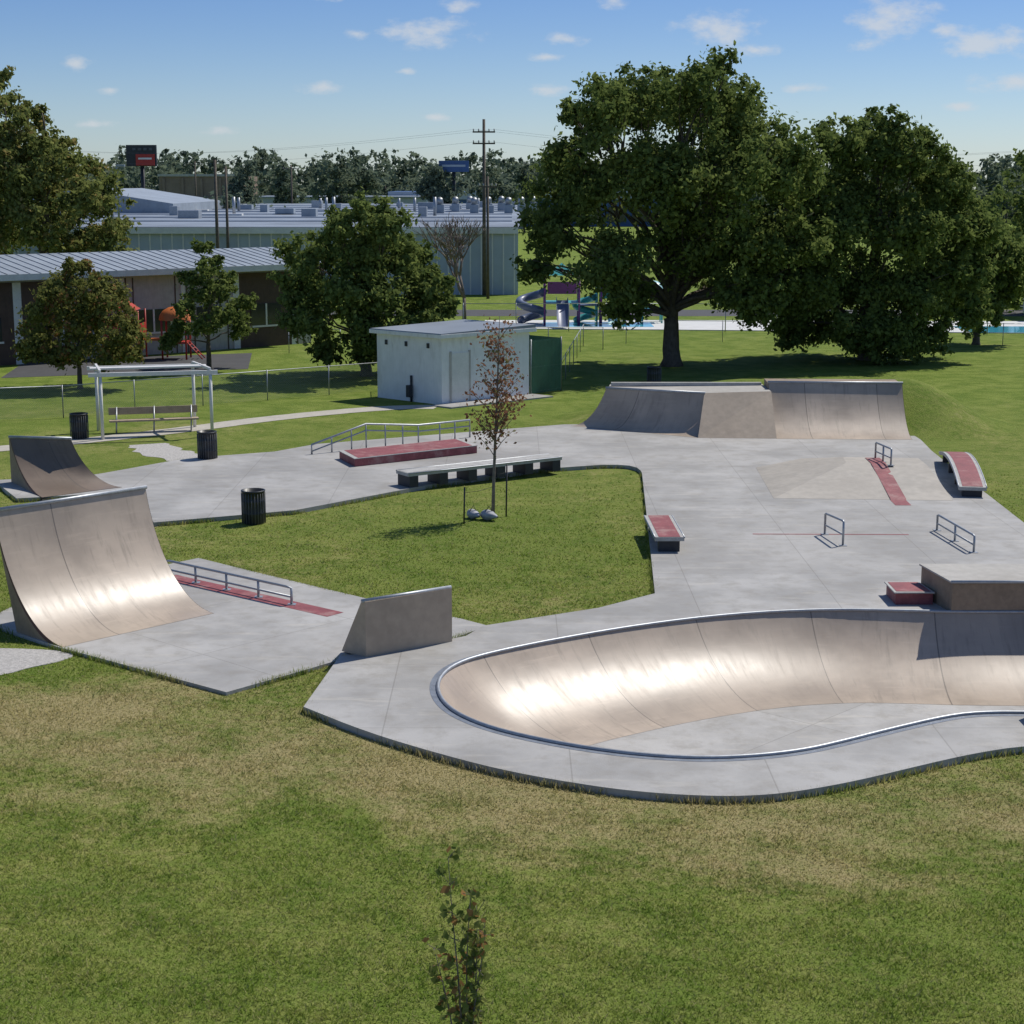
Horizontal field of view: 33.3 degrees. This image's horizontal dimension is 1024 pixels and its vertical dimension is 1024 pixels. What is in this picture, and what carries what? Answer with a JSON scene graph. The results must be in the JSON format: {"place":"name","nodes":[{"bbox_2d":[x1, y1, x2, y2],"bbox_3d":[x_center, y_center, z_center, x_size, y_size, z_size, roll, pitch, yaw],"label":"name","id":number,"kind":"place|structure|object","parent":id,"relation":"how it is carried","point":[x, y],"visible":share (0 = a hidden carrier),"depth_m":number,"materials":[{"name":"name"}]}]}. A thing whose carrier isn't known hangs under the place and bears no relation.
{"place":"outdoors","nodes":[
{"label":"outdoors","id":0,"kind":"place"},
{"bbox_2d":[85,220,511,220],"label":"roof ridge","id":1,"kind":"structure","parent":0,"point":[286,220],"depth_m":157.51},
{"bbox_2d":[86,213,511,213],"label":"roof ridge","id":2,"kind":"structure","parent":0,"point":[300,213],"depth_m":193.02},
{"bbox_2d":[88,217,511,217],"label":"roof ridge","id":3,"kind":"structure","parent":0,"point":[304,217],"depth_m":175.20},
{"bbox_2d":[0,189,1023,1023],"bbox_3d":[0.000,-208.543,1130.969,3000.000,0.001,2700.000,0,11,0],"label":"ground","id":4,"kind":"structure","parent":0,"point":[986,377],"depth_m":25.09,"materials":[{"name":"green plant"}]},
{"bbox_2d":[0,648,72,674],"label":"gravel patch","id":5,"kind":"object","parent":4,"relation":"on","point":[13,660],"visible":1,"depth_m":32.90,"materials":[{"name":"grey gravel"}]},
{"bbox_2d":[0,199,86,254],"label":"tree row","id":6,"kind":"object","parent":4,"relation":"on","point":[9,251],"visible":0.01,"depth_m":127.54,"materials":[{"name":"green plant"}]},
{"bbox_2d":[0,65,141,254],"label":"deciduous tree","id":7,"kind":"object","parent":4,"relation":"on","point":[95,198],"visible":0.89,"depth_m":104.93,"materials":[{"name":"green plant"}]},
{"bbox_2d":[69,412,88,438],"bbox_3d":[-15.501,-3.083,61.220,0.657,0.910,0.657,0,11,0],"label":"trash can","id":8,"kind":"object","parent":4,"relation":"on","point":[79,427],"visible":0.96,"depth_m":61.00,"materials":[{"name":"metal"}]},
{"bbox_2d":[9,256,151,388],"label":"deciduous tree","id":9,"kind":"object","parent":4,"relation":"on","point":[91,309],"visible":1,"depth_m":74.58,"materials":[{"name":"green plant"}]},
{"bbox_2d":[1,353,251,377],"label":"playground surface","id":10,"kind":"object","parent":4,"relation":"on","point":[226,361],"visible":0.64,"depth_m":85.72,"materials":[{"name":"concrete"}]},
{"bbox_2d":[103,308,191,359],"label":"posts","id":11,"kind":"object","parent":10,"relation":"on","point":[162,335],"visible":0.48,"depth_m":89.32,"materials":[{"name":"red metal"}]},
{"bbox_2d":[159,307,190,320],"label":"dome roof","id":12,"kind":"structure","parent":11,"relation":"attached to","point":[167,314],"depth_m":88.03,"materials":[{"name":"orange plastic"}]},
{"bbox_2d":[33,188,222,212],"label":"gabled warehouse","id":13,"kind":"structure","parent":4,"relation":"on","point":[151,201],"depth_m":209.62,"materials":[{"name":"metal"}]},
{"bbox_2d":[126,145,156,187],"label":"pylon sign","id":14,"kind":"object","parent":4,"relation":"on","point":[141,156],"visible":0.94,"depth_m":293.11,"materials":[{"name":"plastic"}]},
{"bbox_2d":[0,270,310,358],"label":"walls","id":15,"kind":"structure","parent":4,"relation":"on","point":[154,291],"depth_m":91.24,"materials":[{"name":"grey"}]},
{"bbox_2d":[0,283,15,365],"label":"panel","id":16,"kind":"object","parent":15,"relation":"attached to","point":[6,314],"visible":1,"depth_m":85.60,"materials":[{"name":"brown"}]},
{"bbox_2d":[12,282,23,364],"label":"panel","id":17,"kind":"object","parent":15,"relation":"attached to","point":[16,291],"visible":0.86,"depth_m":85.81,"materials":[{"name":"white metal"}]},
{"bbox_2d":[20,281,59,363],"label":"panel","id":18,"kind":"object","parent":15,"relation":"attached to","point":[27,296],"visible":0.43,"depth_m":86.14,"materials":[{"name":"brown"}]},
{"bbox_2d":[136,309,170,331],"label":"window","id":19,"kind":"structure","parent":15,"relation":"attached to","point":[149,319],"depth_m":90.96,"materials":[{"name":"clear glass"}]},
{"bbox_2d":[0,247,320,274],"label":"roof","id":20,"kind":"structure","parent":15,"relation":"on","point":[8,272],"depth_m":91.75,"materials":[{"name":"metal"}]},
{"bbox_2d":[0,247,281,274],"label":"roof seams","id":21,"kind":"object","parent":20,"relation":"attached to","point":[139,258],"visible":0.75,"depth_m":92.06,"materials":[{"name":"grey metal"}]},
{"bbox_2d":[0,263,319,280],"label":"fascia","id":22,"kind":"structure","parent":20,"relation":"attached to","point":[40,276],"depth_m":89.28,"materials":[{"name":"white metal"}]},
{"bbox_2d":[232,274,240,348],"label":"panel","id":23,"kind":"object","parent":15,"relation":"attached to","point":[237,343],"visible":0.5,"depth_m":94.21,"materials":[{"name":"white metal"}]},
{"bbox_2d":[239,272,291,347],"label":"panel","id":24,"kind":"object","parent":15,"relation":"attached to","point":[263,287],"visible":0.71,"depth_m":95.38,"materials":[{"name":"brown"}]},
{"bbox_2d":[251,303,280,325],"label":"window","id":25,"kind":"structure","parent":24,"relation":"attached to","point":[258,315],"depth_m":95.48,"materials":[{"name":"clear glass"}]},
{"bbox_2d":[128,443,197,460],"bbox_3d":[-11.750,-2.019,58.057,1.771,0.001,4.596,-7,13,-33],"label":"gravel patch","id":26,"kind":"object","parent":4,"relation":"on","point":[166,451],"visible":0.76,"depth_m":58.29,"materials":[{"name":"grey gravel"}]},
{"bbox_2d":[0,362,376,419],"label":"chain link fence","id":27,"kind":"object","parent":4,"relation":"on","point":[202,382],"visible":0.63,"depth_m":69.81,"materials":[{"name":"metal"}]},
{"bbox_2d":[157,174,257,197],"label":"brick store","id":28,"kind":"structure","parent":4,"relation":"on","point":[183,184],"depth_m":363.31,"materials":[{"name":"brown brick"}]},
{"bbox_2d":[157,237,259,368],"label":"deciduous tree","id":29,"kind":"object","parent":4,"relation":"on","point":[214,317],"visible":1,"depth_m":82.77,"materials":[{"name":"green plant"}]},
{"bbox_2d":[214,160,218,248],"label":"utility pole","id":30,"kind":"object","parent":4,"relation":"on","point":[216,211],"visible":0.65,"depth_m":135.79,"materials":[{"name":"brown wood"}]},
{"bbox_2d":[0,405,435,450],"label":"footpath","id":31,"kind":"structure","parent":4,"relation":"on","point":[207,426],"depth_m":65.31,"materials":[{"name":"concrete"}]},
{"bbox_2d":[87,361,217,439],"bbox_3d":[-13.103,-4.102,62.348,4.530,2.485,2.606,-3,11,-14],"label":"picnic shelter frame","id":32,"kind":"object","parent":31,"relation":"on","point":[97,374],"visible":0.94,"depth_m":61.58,"materials":[{"name":"white metal"}]},
{"bbox_2d":[108,405,198,433],"bbox_3d":[-13.170,-3.412,62.879,3.218,0.942,0.517,-3,11,-15],"label":"park bench","id":33,"kind":"object","parent":31,"relation":"on","point":[153,410],"visible":1,"depth_m":62.89,"materials":[{"name":"brown wood"}]},
{"bbox_2d":[224,166,229,247],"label":"utility pole","id":34,"kind":"object","parent":4,"relation":"on","point":[227,219],"visible":0.65,"depth_m":137.80,"materials":[{"name":"brown wood"}]},
{"bbox_2d":[0,558,483,694],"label":"runway slab","id":35,"kind":"structure","parent":4,"relation":"on","point":[232,644],"depth_m":34.20,"materials":[{"name":"concrete"}]},
{"bbox_2d":[0,485,212,646],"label":"quarter pipe","id":36,"kind":"object","parent":35,"relation":"on","point":[78,569],"visible":1,"depth_m":35.52,"materials":[{"name":"concrete"}]},
{"bbox_2d":[174,575,342,616],"bbox_3d":[-5.835,1.823,37.750,5.522,0.001,0.480,9,14,39],"label":"painted red strip","id":37,"kind":"object","parent":35,"relation":"on","point":[326,612],"visible":0.8,"depth_m":37.48,"materials":[{"name":"paint"}]},
{"bbox_2d":[167,560,295,604],"bbox_3d":[-6.375,1.539,38.164,4.498,0.410,0.254,9,14,39],"label":"grind rail","id":38,"kind":"object","parent":37,"relation":"on","point":[226,588],"visible":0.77,"depth_m":38.01,"materials":[{"name":"metal"}]},
{"bbox_2d":[342,585,451,656],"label":"wedge ramp","id":39,"kind":"structure","parent":35,"relation":"on","point":[391,623],"depth_m":32.96,"materials":[{"name":"beige concrete"}]},
{"bbox_2d":[241,488,265,524],"bbox_3d":[-6.951,-0.147,45.970,0.657,0.910,0.657,0,11,0],"label":"trash can","id":40,"kind":"object","parent":4,"relation":"on","point":[253,506],"visible":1,"depth_m":45.75,"materials":[{"name":"metal"}]},
{"bbox_2d":[1,234,517,294],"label":"walls","id":41,"kind":"structure","parent":4,"relation":"on","point":[442,262],"depth_m":139.45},
{"bbox_2d":[76,203,522,228],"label":"roof","id":42,"kind":"structure","parent":41,"relation":"on","point":[514,215],"depth_m":166.59,"materials":[{"name":"white metal"}]},
{"bbox_2d":[169,206,179,214],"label":"roof unit","id":43,"kind":"structure","parent":42,"relation":"on","point":[173,210],"depth_m":187.25,"materials":[{"name":"metal"}]},
{"bbox_2d":[178,210,201,217],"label":"roof unit","id":44,"kind":"structure","parent":42,"relation":"on","point":[189,213],"depth_m":171.55,"materials":[{"name":"metal"}]},
{"bbox_2d":[21,227,517,233],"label":"trim band","id":45,"kind":"object","parent":42,"relation":"attached to","point":[250,230],"depth_m":138.78,"materials":[{"name":"white metal"}]},
{"bbox_2d":[275,208,295,213],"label":"roof unit","id":46,"kind":"structure","parent":42,"relation":"on","point":[285,210],"depth_m":192.18,"materials":[{"name":"metal"}]},
{"bbox_2d":[301,208,317,216],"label":"roof unit","id":47,"kind":"structure","parent":42,"relation":"on","point":[309,212],"depth_m":176.48,"materials":[{"name":"metal"}]},
{"bbox_2d":[202,211,503,211],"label":"roof ridge","id":48,"kind":"structure","parent":42,"relation":"on","point":[324,211],"depth_m":210.55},
{"bbox_2d":[55,147,597,232],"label":"tree row","id":49,"kind":"object","parent":4,"relation":"on","point":[367,179],"visible":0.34,"depth_m":303.83,"materials":[{"name":"green plant"}]},
{"bbox_2d":[259,198,428,202],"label":"walls","id":50,"kind":"structure","parent":4,"relation":"on","point":[309,200],"depth_m":339.43,"materials":[{"name":"white metal"}]},
{"bbox_2d":[259,196,419,197],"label":"roof","id":51,"kind":"structure","parent":50,"relation":"on","point":[337,196],"depth_m":338.79,"materials":[{"name":"metal"}]},
{"bbox_2d":[266,186,460,376],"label":"deciduous tree","id":52,"kind":"object","parent":4,"relation":"on","point":[367,292],"visible":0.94,"depth_m":78.44,"materials":[{"name":"green plant"}]},
{"bbox_2d":[288,326,603,352],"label":"chain link fence","id":53,"kind":"object","parent":4,"relation":"on","point":[548,327],"visible":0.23,"depth_m":93.86,"materials":[{"name":"metal"}]},
{"bbox_2d":[413,212,485,318],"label":"bare tree","id":54,"kind":"object","parent":4,"relation":"on","point":[459,243],"visible":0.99,"depth_m":106.94,"materials":[{"name":"brown plant"}]},
{"bbox_2d":[439,161,468,195],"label":"pylon sign","id":55,"kind":"object","parent":4,"relation":"on","point":[453,167],"visible":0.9,"depth_m":293.66,"materials":[{"name":"blue metal"}]},
{"bbox_2d":[422,843,494,1023],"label":"sapling","id":56,"kind":"object","parent":4,"relation":"on","point":[469,1010],"visible":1,"depth_m":16.84,"materials":[{"name":"green plant"}]},
{"bbox_2d":[369,319,552,408],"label":"utility shed","id":57,"kind":"structure","parent":4,"relation":"on","point":[434,363],"depth_m":71.53,"materials":[{"name":"white paint"}]},
{"bbox_2d":[452,352,468,402],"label":"door","id":58,"kind":"structure","parent":57,"relation":"in","point":[460,361],"depth_m":70.95,"materials":[{"name":"white metal"}]},
{"bbox_2d":[467,505,479,518],"bbox_3d":[-1.050,0.001,46.590,0.264,0.385,0.550,-9,14,-38],"label":"watering bag","id":59,"kind":"object","parent":4,"relation":"on","point":[472,513],"visible":1,"depth_m":46.52,"materials":[{"name":"plastic"}]},
{"bbox_2d":[473,119,494,295],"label":"utility pole","id":60,"kind":"object","parent":4,"relation":"on","point":[483,132],"visible":0.99,"depth_m":137.69,"materials":[{"name":"brown wood"}]},
{"bbox_2d":[89,129,1021,167],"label":"overhead wires","id":61,"kind":"object","parent":60,"relation":"attached to","point":[413,148],"visible":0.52,"depth_m":139.98,"materials":[{"name":"black metal"}]},
{"bbox_2d":[479,176,496,298],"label":"utility pole","id":62,"kind":"object","parent":4,"relation":"on","point":[487,257],"visible":1,"depth_m":134.32,"materials":[{"name":"brown wood"}]},
{"bbox_2d":[480,506,497,520],"bbox_3d":[-0.620,0.022,46.391,0.600,0.419,0.288,9,14,39],"label":"watering bag","id":63,"kind":"object","parent":4,"relation":"on","point":[487,514],"visible":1,"depth_m":46.31,"materials":[{"name":"plastic"}]},
{"bbox_2d":[463,314,532,512],"bbox_3d":[-0.462,-2.611,46.223,1.658,5.655,1.945,5,12,25],"label":"young red leaf tree","id":64,"kind":"object","parent":4,"relation":"on","point":[496,410],"visible":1,"depth_m":46.17,"materials":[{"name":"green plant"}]},
{"bbox_2d":[5,144,1023,223],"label":"distant tree line","id":65,"kind":"object","parent":4,"relation":"on","point":[405,176],"visible":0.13,"depth_m":427.78,"materials":[{"name":"green plant"}]},
{"bbox_2d":[390,191,656,225],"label":"walls","id":66,"kind":"structure","parent":4,"relation":"on","point":[628,223],"depth_m":359.93,"materials":[{"name":"blue paint"}]},
{"bbox_2d":[388,192,651,198],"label":"fascia","id":67,"kind":"structure","parent":66,"relation":"attached to","point":[409,194],"depth_m":358.48,"materials":[{"name":"white metal"}]},
{"bbox_2d":[529,334,561,393],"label":"green slat fence","id":68,"kind":"object","parent":4,"relation":"on","point":[545,363],"visible":0.96,"depth_m":74.35,"materials":[{"name":"metal"}]},
{"bbox_2d":[556,298,567,326],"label":"slide","id":69,"kind":"object","parent":4,"relation":"on","point":[562,315],"visible":0.8,"depth_m":108.20,"materials":[{"name":"blue plastic"}]},
{"bbox_2d":[647,366,661,381],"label":"trash can","id":70,"kind":"object","parent":4,"relation":"on","point":[653,373],"visible":0.78,"depth_m":76.38,"materials":[{"name":"metal"}]},
{"bbox_2d":[555,379,763,422],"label":"grass mound","id":71,"kind":"object","parent":4,"relation":"on","point":[578,416],"depth_m":66.59,"materials":[{"name":"green plant"}]},
{"bbox_2d":[509,40,841,366],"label":"deciduous tree","id":72,"kind":"object","parent":4,"relation":"on","point":[731,164],"visible":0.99,"depth_m":81.20,"materials":[{"name":"green plant"}]},
{"bbox_2d":[463,303,1023,333],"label":"chain link fence","id":73,"kind":"object","parent":4,"relation":"on","point":[588,303],"visible":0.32,"depth_m":105.25,"materials":[{"name":"metal"}]},
{"bbox_2d":[485,320,1023,333],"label":"swimming pool","id":74,"kind":"structure","parent":4,"relation":"on","point":[1017,327],"depth_m":108.52,"materials":[{"name":"teal liquid"}]},
{"bbox_2d":[515,288,546,322],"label":"spiral slide","id":75,"kind":"object","parent":74,"relation":"on","point":[537,311],"visible":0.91,"depth_m":110.58,"materials":[{"name":"blue plastic"}]},
{"bbox_2d":[572,294,595,321],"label":"spiral slide","id":76,"kind":"object","parent":74,"relation":"on","point":[586,311],"visible":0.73,"depth_m":111.58,"materials":[{"name":"teal plastic"}]},
{"bbox_2d":[543,282,625,324],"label":"posts","id":77,"kind":"object","parent":74,"relation":"on","point":[578,311],"visible":0.44,"depth_m":109.49,"materials":[{"name":"purple metal"}]},
{"bbox_2d":[547,282,576,293],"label":"panel front","id":78,"kind":"object","parent":77,"relation":"attached to","point":[557,288],"visible":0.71,"depth_m":109.12,"materials":[{"name":"purple plastic"}]},
{"bbox_2d":[595,287,662,323],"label":"posts","id":79,"kind":"object","parent":74,"relation":"on","point":[660,317],"visible":0.33,"depth_m":110.75,"materials":[{"name":"teal metal"}]},
{"bbox_2d":[562,320,1014,378],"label":"chain link fence","id":80,"kind":"object","parent":4,"relation":"on","point":[663,320],"visible":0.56,"depth_m":95.83,"materials":[{"name":"metal"}]},
{"bbox_2d":[754,104,1008,365],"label":"deciduous tree","id":81,"kind":"object","parent":4,"relation":"on","point":[871,328],"visible":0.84,"depth_m":85.48,"materials":[{"name":"green plant"}]},
{"bbox_2d":[889,378,1015,440],"bbox_3d":[14.600,-4.203,64.977,9.600,1.750,10.000,0,11,0],"label":"grass mound","id":82,"kind":"object","parent":4,"relation":"on","point":[932,413],"depth_m":62.63,"materials":[{"name":"green plant"}]},
{"bbox_2d":[892,148,1023,308],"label":"tree row","id":83,"kind":"object","parent":4,"relation":"on","point":[998,196],"visible":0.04,"depth_m":130.04,"materials":[{"name":"green plant"}]},
{"bbox_2d":[920,213,1023,344],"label":"deciduous tree","id":84,"kind":"object","parent":4,"relation":"on","point":[1008,279],"visible":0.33,"depth_m":95.02,"materials":[{"name":"green plant"}]},
{"bbox_2d":[0,424,1023,803],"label":"concrete plaza","id":85,"kind":"structure","parent":0,"point":[750,542],"depth_m":41.27,"materials":[{"name":"grey concrete"}]},
{"bbox_2d":[8,435,117,500],"bbox_3d":[-13.572,-1.417,50.942,2.562,1.565,3.064,-10,14,-41],"label":"quarter pipe","id":86,"kind":"object","parent":85,"relation":"on","point":[44,466],"visible":0.99,"depth_m":50.98,"materials":[{"name":"concrete"}]},
{"bbox_2d":[197,430,217,459],"bbox_3d":[-10.001,-2.198,56.095,0.657,0.910,0.657,0,11,0],"label":"trash can","id":87,"kind":"object","parent":85,"relation":"on","point":[206,444],"visible":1,"depth_m":55.87,"materials":[{"name":"metal"}]},
{"bbox_2d":[311,419,470,453],"bbox_3d":[-4.085,-2.719,58.796,6.545,0.872,0.069,-8,14,-36],"label":"kinked grind rail","id":88,"kind":"object","parent":85,"relation":"on","point":[385,430],"visible":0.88,"depth_m":58.64,"materials":[{"name":"metal"}]},
{"bbox_2d":[339,438,477,466],"bbox_3d":[-3.425,-1.984,56.570,5.120,0.271,1.742,-8,13,-35],"label":"manual pad","id":89,"kind":"object","parent":85,"relation":"on","point":[399,453],"visible":1,"depth_m":56.03,"materials":[{"name":"red paint"}]},
{"bbox_2d":[396,453,561,487],"bbox_3d":[-0.950,-1.284,52.453,5.600,0.452,0.761,-7,13,-33],"label":"long grind ledge","id":90,"kind":"object","parent":85,"relation":"on","point":[438,474],"visible":0.96,"depth_m":52.14,"materials":[{"name":"concrete"}]},
{"bbox_2d":[574,387,705,437],"bbox_3d":[4.799,-3.681,62.583,5.366,1.620,1.400,7,13,34],"label":"quarter pipe","id":91,"kind":"object","parent":85,"relation":"on","point":[668,412],"visible":1,"depth_m":62.42,"materials":[{"name":"concrete"}]},
{"bbox_2d":[644,515,684,551],"bbox_3d":[3.830,0.532,43.179,0.811,0.391,2.813,0,11,0],"label":"short grind ledge","id":92,"kind":"object","parent":85,"relation":"on","point":[667,533],"visible":1,"depth_m":42.42,"materials":[{"name":"red paint"}]},
{"bbox_2d":[609,382,776,438],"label":"bank ramp","id":93,"kind":"structure","parent":85,"relation":"on","point":[737,410],"depth_m":61.41,"materials":[{"name":"beige concrete"}]},
{"bbox_2d":[430,608,1023,761],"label":"skate bowl","id":94,"kind":"object","parent":85,"relation":"on","point":[752,685],"visible":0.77,"depth_m":34.01,"materials":[{"name":"concrete"}]},
{"bbox_2d":[821,513,846,545],"bbox_3d":[8.150,0.386,43.253,0.204,0.650,1.618,-2,11,-8],"label":"grind rail","id":95,"kind":"object","parent":85,"relation":"on","point":[837,531],"visible":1,"depth_m":43.04,"materials":[{"name":"metal"}]},
{"bbox_2d":[764,379,911,439],"bbox_3d":[11.790,-3.724,62.014,4.885,1.920,4.000,0,11,0],"label":"quarter pipe","id":96,"kind":"object","parent":85,"relation":"on","point":[838,409],"visible":0.94,"depth_m":61.88,"materials":[{"name":"concrete"}]},
{"bbox_2d":[756,457,951,504],"bbox_3d":[10.100,-1.164,51.967,5.200,0.640,8.300,0,11,0],"label":"funbox","id":97,"kind":"object","parent":85,"relation":"on","point":[902,481],"visible":0.98,"depth_m":50.61,"materials":[{"name":"concrete"}]},
{"bbox_2d":[874,442,894,465],"bbox_3d":[11.350,-1.794,52.253,0.205,0.530,1.521,-2,11,-9],"label":"grind rail","id":98,"kind":"object","parent":97,"relation":"on","point":[883,454],"visible":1,"depth_m":52.21,"materials":[{"name":"metal"}]},
{"bbox_2d":[884,582,934,604],"bbox_3d":[8.614,1.758,37.091,0.869,0.286,1.020,0,11,0],"label":"red step box","id":99,"kind":"object","parent":85,"relation":"on","point":[908,593],"visible":1,"depth_m":36.65,"materials":[{"name":"paint"}]},
{"bbox_2d":[933,514,977,552],"bbox_3d":[11.180,0.513,43.124,0.195,0.449,2.906,-1,11,-5],"label":"grind rail","id":100,"kind":"object","parent":85,"relation":"on","point":[955,528],"visible":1,"depth_m":43.09,"materials":[{"name":"metal"}]},
{"bbox_2d":[939,451,986,496],"bbox_3d":[13.750,-1.334,52.291,0.822,0.611,6.607,2,11,9],"label":"arched grind ledge","id":101,"kind":"object","parent":85,"relation":"on","point":[966,470],"visible":1,"depth_m":50.38,"materials":[{"name":"red paint"}]},
{"bbox_2d":[919,564,1023,609],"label":"bowl extension block","id":102,"kind":"structure","parent":85,"relation":"on","point":[976,586],"depth_m":35.96,"materials":[{"name":"concrete"}]},
{"bbox_2d":[0,0,1023,188],"label":"sky","id":103,"kind":"structure","parent":0,"point":[211,77],"materials":[{"name":"blue"}]},
{"bbox_2d":[608,207,624,221],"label":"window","id":104,"kind":"structure","parent":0,"point":[622,217],"depth_m":359.39,"materials":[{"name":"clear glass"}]},
{"bbox_2d":[328,310,1023,315],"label":"road","id":105,"kind":"structure","parent":0,"point":[574,313],"depth_m":119.91,"materials":[{"name":"grey asphalt"}]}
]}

